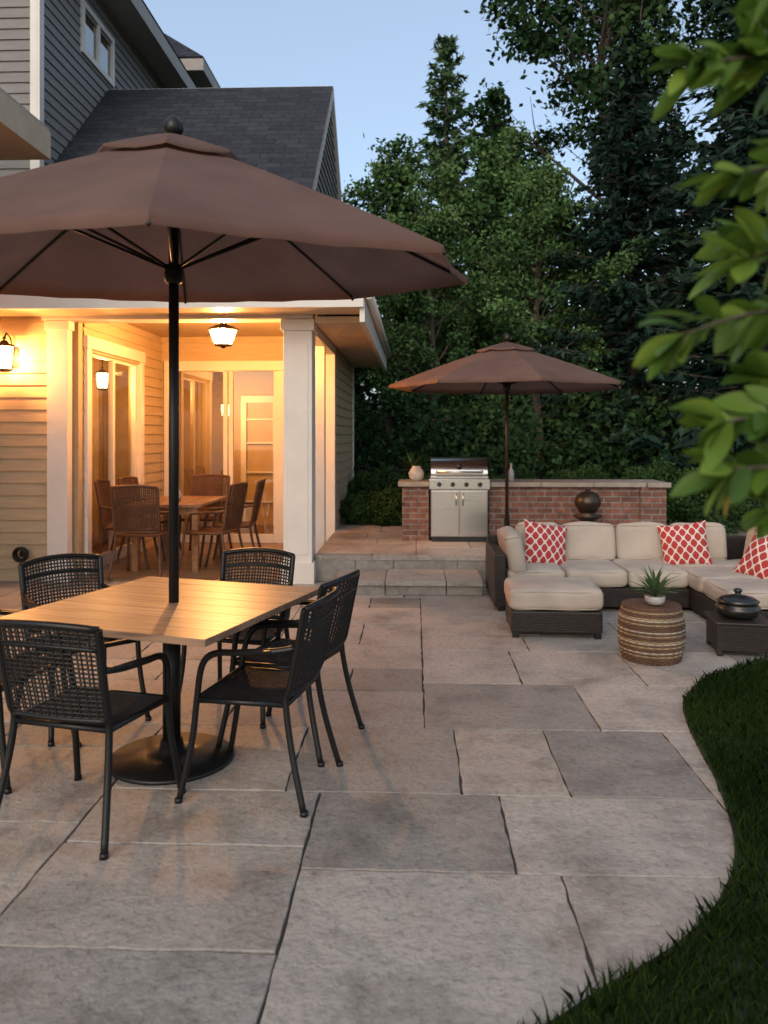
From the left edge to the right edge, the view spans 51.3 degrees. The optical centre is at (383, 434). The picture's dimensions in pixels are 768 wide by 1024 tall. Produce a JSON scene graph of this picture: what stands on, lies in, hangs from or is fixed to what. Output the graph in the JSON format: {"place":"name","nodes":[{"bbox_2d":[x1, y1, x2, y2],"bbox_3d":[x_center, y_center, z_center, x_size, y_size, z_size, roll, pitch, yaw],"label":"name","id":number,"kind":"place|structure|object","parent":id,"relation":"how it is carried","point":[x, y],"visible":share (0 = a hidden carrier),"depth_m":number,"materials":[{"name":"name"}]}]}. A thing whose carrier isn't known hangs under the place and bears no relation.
{"place":"outdoors","nodes":[
{"label":"outdoors","id":0,"kind":"place"},
{"bbox_2d":[73,525,282,581],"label":"floor boards","id":1,"kind":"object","parent":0,"point":[210,571],"visible":0.03,"depth_m":9.53,"materials":[{"name":"brown wood"}]},
{"bbox_2d":[94,479,157,569],"bbox_3d":[-3.022,1.025,9.370,0.688,1.015,0.609,0,0,-3],"label":"rattan dining chair","id":2,"kind":"object","parent":1,"relation":"on","point":[102,488],"visible":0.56,"depth_m":9.33,"materials":[{"name":"brown wicker"}]},
{"bbox_2d":[106,484,179,580],"bbox_3d":[-2.618,1.025,8.698,0.609,1.015,0.688,0,0,2],"label":"rattan dining chair","id":3,"kind":"object","parent":1,"relation":"on","point":[135,530],"visible":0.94,"depth_m":8.45,"materials":[{"name":"brown wicker"}]},
{"bbox_2d":[117,476,183,560],"bbox_3d":[-2.946,1.025,10.023,0.688,1.015,0.609,0,0,7],"label":"rattan dining chair","id":4,"kind":"object","parent":1,"relation":"on","point":[122,480],"visible":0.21,"depth_m":9.99,"materials":[{"name":"brown wicker"}]},
{"bbox_2d":[128,496,226,571],"bbox_3d":[-2.437,1.153,9.551,0.837,0.755,1.300,0,0,2],"label":"indoor dining table","id":5,"kind":"object","parent":1,"relation":"on","point":[188,505],"visible":0.67,"depth_m":8.99,"materials":[{"name":"brown wood"}]},
{"bbox_2d":[30,0,353,583],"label":"white trim","id":6,"kind":"structure","parent":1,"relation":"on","point":[302,399],"depth_m":8.80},
{"bbox_2d":[179,474,232,557],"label":"rattan dining chair","id":7,"kind":"object","parent":1,"relation":"on","point":[216,482],"visible":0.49,"depth_m":10.59,"materials":[{"name":"brown wicker"}]},
{"bbox_2d":[179,482,250,577],"bbox_3d":[-1.880,1.025,8.924,0.688,1.015,0.609,0,0,12],"label":"rattan dining chair","id":8,"kind":"object","parent":1,"relation":"on","point":[236,502],"visible":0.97,"depth_m":8.77,"materials":[{"name":"brown wicker"}]},
{"bbox_2d":[204,478,265,566],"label":"rattan dining chair","id":9,"kind":"object","parent":1,"relation":"on","point":[256,502],"visible":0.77,"depth_m":9.40,"materials":[{"name":"brown wicker"}]},
{"bbox_2d":[0,581,766,1023],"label":"flagstone patio","id":10,"kind":"structure","parent":0,"point":[498,825],"depth_m":3.05,"materials":[{"name":"stone"}]},
{"bbox_2d":[0,609,81,794],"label":"patio chair","id":11,"kind":"object","parent":10,"relation":"on","point":[8,789],"visible":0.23,"depth_m":3.50,"materials":[{"name":"black metal"}]},
{"bbox_2d":[15,553,151,746],"bbox_3d":[-1.671,1.119,4.386,0.554,0.868,0.625,0,0,-43],"label":"patio chair","id":12,"kind":"object","parent":10,"relation":"on","point":[27,603],"visible":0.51,"depth_m":4.52,"materials":[{"name":"black metal"}]},
{"bbox_2d":[0,619,185,860],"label":"patio chair","id":13,"kind":"object","parent":10,"relation":"on","point":[101,708],"visible":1,"depth_m":3.03,"materials":[{"name":"black metal"}]},
{"bbox_2d":[0,576,318,785],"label":"dining table","id":14,"kind":"object","parent":10,"relation":"on","point":[202,613],"visible":0.87,"depth_m":3.72,"materials":[{"name":"brown wood"}]},
{"bbox_2d":[0,115,470,602],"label":"patio umbrella","id":15,"kind":"object","parent":14,"relation":"on","point":[173,216],"visible":1,"depth_m":3.80,"materials":[{"name":"brown fabric"}]},
{"bbox_2d":[181,547,295,728],"bbox_3d":[-0.819,1.119,4.581,0.554,0.868,0.625,0,0,14],"label":"patio chair","id":16,"kind":"object","parent":10,"relation":"on","point":[262,636],"visible":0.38,"depth_m":4.81,"materials":[{"name":"black metal"}]},
{"bbox_2d":[175,587,342,817],"bbox_3d":[-0.518,1.119,3.558,0.625,0.868,0.554,0,0,13],"label":"patio chair","id":17,"kind":"object","parent":10,"relation":"on","point":[240,684],"visible":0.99,"depth_m":3.40,"materials":[{"name":"black metal"}]},
{"bbox_2d":[216,569,364,766],"bbox_3d":[-0.449,1.119,4.072,0.625,0.868,0.554,0,0,20],"label":"patio chair","id":18,"kind":"object","parent":10,"relation":"on","point":[340,628],"visible":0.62,"depth_m":3.98,"materials":[{"name":"black metal"}]},
{"bbox_2d":[335,569,482,595],"bbox_3d":[0.245,1.479,8.066,1.444,0.142,0.698,0,0,2],"label":"stone step","id":19,"kind":"object","parent":10,"relation":"on","point":[422,581],"visible":0.91,"depth_m":7.76,"materials":[{"name":"grey stone"}]},
{"bbox_2d":[504,576,603,638],"bbox_3d":[1.336,1.358,6.373,0.724,0.384,0.612,0,0,4],"label":"ottoman","id":20,"kind":"object","parent":10,"relation":"on","point":[536,604],"visible":1,"depth_m":6.09,"materials":[{"name":"fabric"}]},
{"bbox_2d":[486,521,767,618],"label":"sectional sofa","id":21,"kind":"object","parent":10,"relation":"on","point":[610,561],"visible":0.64,"depth_m":7.16,"materials":[{"name":"fabric"}]},
{"bbox_2d":[524,519,566,564],"bbox_3d":[1.520,1.035,7.527,0.440,0.440,0.183,10,-24,-10],"label":"throw pillow","id":22,"kind":"object","parent":21,"relation":"on","point":[544,543],"visible":0.88,"depth_m":7.46,"materials":[{"name":"red fabric"}]},
{"bbox_2d":[657,520,712,564],"bbox_3d":[2.809,1.035,7.478,0.440,0.440,0.182,-10,-23,20],"label":"throw pillow","id":23,"kind":"object","parent":21,"relation":"on","point":[685,544],"visible":0.89,"depth_m":7.42,"materials":[{"name":"red fabric"}]},
{"bbox_2d":[733,531,767,578],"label":"throw pillow","id":24,"kind":"object","parent":21,"relation":"on","point":[753,561],"visible":0.83,"depth_m":6.77,"materials":[{"name":"red fabric"}]},
{"bbox_2d":[617,598,685,665],"bbox_3d":[1.855,1.359,5.553,0.456,0.377,0.456,0,0,2],"label":"basket side table","id":25,"kind":"object","parent":10,"relation":"on","point":[651,635],"visible":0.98,"depth_m":5.38,"materials":[{"name":"brown wicker"}]},
{"bbox_2d":[626,563,684,604],"bbox_3d":[1.878,1.019,5.521,0.458,0.298,0.374,0,0,2],"label":"potted succulent","id":26,"kind":"object","parent":25,"relation":"on","point":[654,590],"visible":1,"depth_m":5.50,"materials":[{"name":"plant"}]},
{"bbox_2d":[704,611,767,656],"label":"side table","id":27,"kind":"object","parent":10,"relation":"on","point":[723,633],"visible":0.91,"depth_m":5.58,"materials":[{"name":"wicker"}]},
{"bbox_2d":[715,588,761,619],"bbox_3d":[2.542,1.204,5.747,0.310,0.210,0.310,0,0,2],"label":"lidded jar","id":28,"kind":"object","parent":27,"relation":"on","point":[737,605],"visible":1,"depth_m":5.65,"materials":[{"name":"ceramic"}]},
{"bbox_2d":[397,473,429,492],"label":"boxwood shrub","id":29,"kind":"object","parent":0,"point":[425,477],"visible":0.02,"depth_m":11.56,"materials":[{"name":"green plant"}]},
{"bbox_2d":[143,0,731,398],"label":"sky","id":30,"kind":"structure","parent":0,"point":[375,55],"materials":[{"name":"blue"}]},
{"bbox_2d":[368,399,597,470],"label":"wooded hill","id":31,"kind":"structure","parent":0,"point":[465,432],"depth_m":33.60,"materials":[{"name":"green plant"}]},
{"bbox_2d":[315,519,746,582],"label":"raised terrace","id":32,"kind":"structure","parent":0,"point":[361,546],"depth_m":8.64,"materials":[{"name":"stone"}]},
{"bbox_2d":[339,490,379,524],"bbox_3d":[-0.341,1.040,11.429,0.666,0.524,0.655,0,0,2],"label":"boxwood shrub","id":33,"kind":"object","parent":32,"relation":"on","point":[350,509],"visible":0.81,"depth_m":11.24,"materials":[{"name":"green plant"}]},
{"bbox_2d":[347,464,405,500],"bbox_3d":[-0.087,0.877,12.718,1.089,0.850,1.060,0,0,2],"label":"boxwood shrub","id":34,"kind":"object","parent":32,"relation":"on","point":[355,485],"visible":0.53,"depth_m":12.50,"materials":[{"name":"green plant"}]},
{"bbox_2d":[362,485,401,525],"bbox_3d":[0.032,1.006,11.311,0.752,0.605,0.752,0,0,2],"label":"boxwood shrub","id":35,"kind":"object","parent":32,"relation":"on","point":[389,507],"visible":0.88,"depth_m":11.10,"materials":[{"name":"green plant"}]},
{"bbox_2d":[428,457,489,541],"bbox_3d":[0.903,0.771,9.701,0.720,0.998,0.563,0,0,2],"label":"gas grill","id":36,"kind":"object","parent":32,"relation":"on","point":[459,487],"visible":0.97,"depth_m":9.48,"materials":[{"name":"silver metal"}]},
{"bbox_2d":[486,518,509,540],"bbox_3d":[1.428,1.115,9.302,0.480,0.300,0.480,0,0,2],"label":"umbrella base","id":37,"kind":"object","parent":32,"relation":"on","point":[506,521],"visible":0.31,"depth_m":9.28,"materials":[{"name":"black metal"}]},
{"bbox_2d":[388,333,621,517],"bbox_3d":[1.428,0.040,9.302,2.573,2.460,2.573,0,0,17],"label":"patio umbrella","id":38,"kind":"object","parent":37,"relation":"on","point":[506,367],"visible":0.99,"depth_m":8.88,"materials":[{"name":"brown fabric"}]},
{"bbox_2d":[488,468,537,478],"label":"boxwood shrub","id":39,"kind":"object","parent":32,"relation":"on","point":[517,475],"visible":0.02,"depth_m":11.08,"materials":[{"name":"green plant"}]},
{"bbox_2d":[398,479,670,540],"bbox_3d":[1.787,0.916,9.834,3.216,0.707,0.750,0,0,2],"label":"brick counter","id":40,"kind":"object","parent":32,"relation":"on","point":[622,500],"visible":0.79,"depth_m":9.55,"materials":[{"name":"brick"}]},
{"bbox_2d":[398,451,429,479],"bbox_3d":[0.381,0.375,10.097,0.565,0.379,0.675,0,0,2],"label":"plant","id":41,"kind":"object","parent":40,"relation":"on","point":[410,463],"visible":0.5,"depth_m":10.04,"materials":[{"name":"plant"}]},
{"bbox_2d":[409,466,423,480],"bbox_3d":[0.396,0.471,9.792,0.190,0.185,0.190,0,0,2],"label":"glazed vase","id":42,"kind":"object","parent":40,"relation":"on","point":[416,473],"visible":1,"depth_m":9.73,"materials":[{"name":"ceramic"}]},
{"bbox_2d":[509,463,513,480],"bbox_3d":[1.557,0.457,9.797,0.076,0.215,0.076,0,0,2],"label":"oil bottle","id":43,"kind":"object","parent":40,"relation":"on","point":[511,474],"visible":0.87,"depth_m":9.77,"materials":[{"name":"glass"}]},
{"bbox_2d":[550,462,617,479],"bbox_3d":[2.770,0.840,11.192,1.206,0.922,1.167,0,0,2],"label":"boxwood shrub","id":44,"kind":"object","parent":32,"relation":"on","point":[588,472],"visible":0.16,"depth_m":11.10,"materials":[{"name":"green plant"}]},
{"bbox_2d":[573,489,602,521],"bbox_3d":[2.322,0.940,9.118,0.330,0.660,0.330,0,0,2],"label":"bronze orb urn","id":45,"kind":"object","parent":32,"relation":"on","point":[587,502],"visible":0.64,"depth_m":9.02,"materials":[{"name":"brown metal"}]},
{"bbox_2d":[620,457,704,524],"bbox_3d":[3.707,0.802,10.863,1.298,1.004,1.260,0,0,2],"label":"boxwood shrub","id":46,"kind":"object","parent":32,"relation":"on","point":[654,470],"visible":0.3,"depth_m":10.68,"materials":[{"name":"green plant"}]},
{"bbox_2d":[666,459,764,534],"bbox_3d":[4.341,0.797,10.427,1.300,1.008,1.262,0,0,2],"label":"boxwood shrub","id":47,"kind":"object","parent":32,"relation":"on","point":[747,503],"visible":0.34,"depth_m":10.20,"materials":[{"name":"green plant"}]},
{"bbox_2d":[498,654,767,1023],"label":"lawn","id":48,"kind":"structure","parent":0,"point":[711,967],"depth_m":2.47,"materials":[{"name":"green plant"}]},
{"bbox_2d":[633,0,767,539],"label":"broadleaf shrub","id":49,"kind":"object","parent":48,"relation":"on","point":[735,71],"visible":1,"depth_m":1.21,"materials":[{"name":"green plant"}]},
{"label":"ground","id":50,"kind":"structure","parent":0,"visible":0},
{"bbox_2d":[72,15,336,576],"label":"interior walls","id":51,"kind":"structure","parent":50,"relation":"on","point":[200,425],"depth_m":13.64,"materials":[{"name":"beige paint"}]},
{"bbox_2d":[0,332,18,372],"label":"wall lantern","id":52,"kind":"object","parent":51,"relation":"attached to","point":[13,355],"depth_m":8.37,"materials":[{"name":"white glass"}]},
{"bbox_2d":[0,0,337,315],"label":"gable siding","id":53,"kind":"object","parent":51,"relation":"attached to","point":[77,86],"visible":0.2,"depth_m":10.40,"materials":[{"name":"grey wood"}]},
{"bbox_2d":[0,316,352,580],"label":"siding boards","id":54,"kind":"object","parent":51,"relation":"attached to","point":[23,455],"visible":0.53,"depth_m":8.50,"materials":[{"name":"beige wood"}]},
{"bbox_2d":[12,547,28,562],"bbox_3d":[-3.800,1.250,8.407,0.161,0.161,0.170,0,0,2],"label":"hose reel","id":55,"kind":"object","parent":54,"relation":"attached to","point":[24,552],"visible":1,"depth_m":8.34,"materials":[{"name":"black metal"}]},
{"bbox_2d":[0,0,359,315],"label":"shingle roof","id":56,"kind":"structure","parent":51,"relation":"attached to","point":[279,131],"depth_m":10.93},
{"bbox_2d":[0,0,391,370],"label":"eaves and gutters","id":57,"kind":"object","parent":51,"relation":"attached to","point":[360,341],"visible":0.66,"depth_m":8.30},
{"bbox_2d":[127,322,282,336],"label":"porch ceiling","id":58,"kind":"structure","parent":51,"relation":"attached to","point":[254,329],"depth_m":10.63,"materials":[{"name":"beige paint"}]},
{"bbox_2d":[92,357,107,546],"bbox_3d":[-3.958,0.225,10.284,0.096,2.550,2.250,0,0,2],"label":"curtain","id":59,"kind":"object","parent":58,"relation":"hanging from","point":[99,434],"visible":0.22,"depth_m":10.94,"materials":[{"name":"beige fabric"}]},
{"bbox_2d":[95,360,107,390],"bbox_3d":[-3.537,-0.964,10.043,0.187,0.812,0.162,0,0,2],"label":"pendant lantern","id":60,"kind":"object","parent":58,"relation":"hanging from","point":[101,371],"visible":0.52,"depth_m":10.03,"materials":[{"name":"white glass"}]},
{"bbox_2d":[207,322,238,348],"bbox_3d":[-1.815,-1.188,9.026,0.360,0.425,0.360,0,0,2],"label":"porch lantern","id":61,"kind":"object","parent":58,"relation":"attached to","point":[222,327],"visible":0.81,"depth_m":8.96,"materials":[{"name":"white glass"}]},
{"bbox_2d":[354,367,394,475],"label":"spruce tree","id":62,"kind":"object","parent":50,"relation":"on","point":[359,390],"visible":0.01,"depth_m":23.01,"materials":[{"name":"green plant"}]},
{"bbox_2d":[359,466,429,490],"bbox_3d":[0.292,1.025,12.898,1.407,1.050,0.030,0,0,2],"label":"iron fence","id":63,"kind":"object","parent":50,"relation":"on","point":[373,469],"visible":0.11,"depth_m":12.90,"materials":[{"name":"black metal"}]},
{"bbox_2d":[341,133,475,479],"bbox_3d":[0.050,-2.690,19.405,3.860,8.757,4.883,0,0,-8],"label":"maple tree","id":64,"kind":"object","parent":50,"relation":"on","point":[398,178],"visible":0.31,"depth_m":18.77,"materials":[{"name":"green plant"}]},
{"bbox_2d":[394,33,499,455],"bbox_3d":[1.736,-4.907,22.832,3.494,13.223,3.953,0,0,-18],"label":"pine tree","id":65,"kind":"object","parent":50,"relation":"on","point":[445,50],"visible":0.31,"depth_m":22.73,"materials":[{"name":"green plant"}]},
{"bbox_2d":[362,187,537,460],"bbox_3d":[1.044,-1.621,16.718,3.650,6.587,3.464,0,0,-16],"label":"birch tree","id":66,"kind":"object","parent":50,"relation":"on","point":[436,230],"visible":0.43,"depth_m":16.35,"materials":[{"name":"green plant"}]},
{"bbox_2d":[461,86,545,475],"bbox_3d":[3.719,-4.782,25.878,3.877,12.968,3.427,0,0,-38],"label":"pine tree","id":67,"kind":"object","parent":50,"relation":"on","point":[490,132],"visible":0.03,"depth_m":25.70,"materials":[{"name":"green plant"}]},
{"bbox_2d":[420,121,599,474],"bbox_3d":[2.910,-2.790,18.512,3.950,8.961,4.996,0,0,-8],"label":"maple tree","id":68,"kind":"object","parent":50,"relation":"on","point":[496,166],"visible":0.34,"depth_m":17.96,"materials":[{"name":"green plant"}]},
{"bbox_2d":[354,236,726,476],"bbox_3d":[9.279,-3.257,29.175,51.617,10.043,8.344,0,0,2],"label":"distant tree line","id":69,"kind":"object","parent":50,"relation":"on","point":[519,403],"visible":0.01,"depth_m":28.19,"materials":[{"name":"green plant"}]},
{"bbox_2d":[353,351,755,524],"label":"woodland undergrowth","id":70,"kind":"object","parent":50,"relation":"on","point":[421,442],"visible":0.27,"depth_m":13.84,"materials":[{"name":"green plant"}]},
{"bbox_2d":[448,155,660,478],"bbox_3d":[2.893,-1.905,15.571,3.972,7.168,3.769,0,0,4],"label":"birch tree","id":71,"kind":"object","parent":50,"relation":"on","point":[541,212],"visible":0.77,"depth_m":15.27,"materials":[{"name":"green plant"}]},
{"bbox_2d":[447,0,737,462],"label":"oak tree","id":72,"kind":"object","parent":50,"relation":"on","point":[615,22],"visible":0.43,"depth_m":17.89,"materials":[{"name":"green plant"}]},
{"bbox_2d":[511,24,731,519],"bbox_3d":[4.667,-2.966,15.018,4.820,9.316,4.635,0,0,-38],"label":"spruce tree","id":73,"kind":"object","parent":50,"relation":"on","point":[634,131],"visible":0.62,"depth_m":14.69,"materials":[{"name":"green plant"}]},
{"bbox_2d":[590,0,767,516],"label":"spruce tree","id":74,"kind":"object","parent":50,"relation":"on","point":[743,126],"visible":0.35,"depth_m":13.55,"materials":[{"name":"green plant"}]},
{"bbox_2d":[654,105,751,388],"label":"maple tree","id":75,"kind":"object","parent":50,"relation":"on","point":[701,167],"visible":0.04,"depth_m":20.14,"materials":[{"name":"green plant"}]},
{"bbox_2d":[671,1,767,313],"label":"oak tree","id":76,"kind":"object","parent":50,"relation":"on","point":[727,30],"visible":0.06,"depth_m":17.13,"materials":[{"name":"green plant"}]}
]}

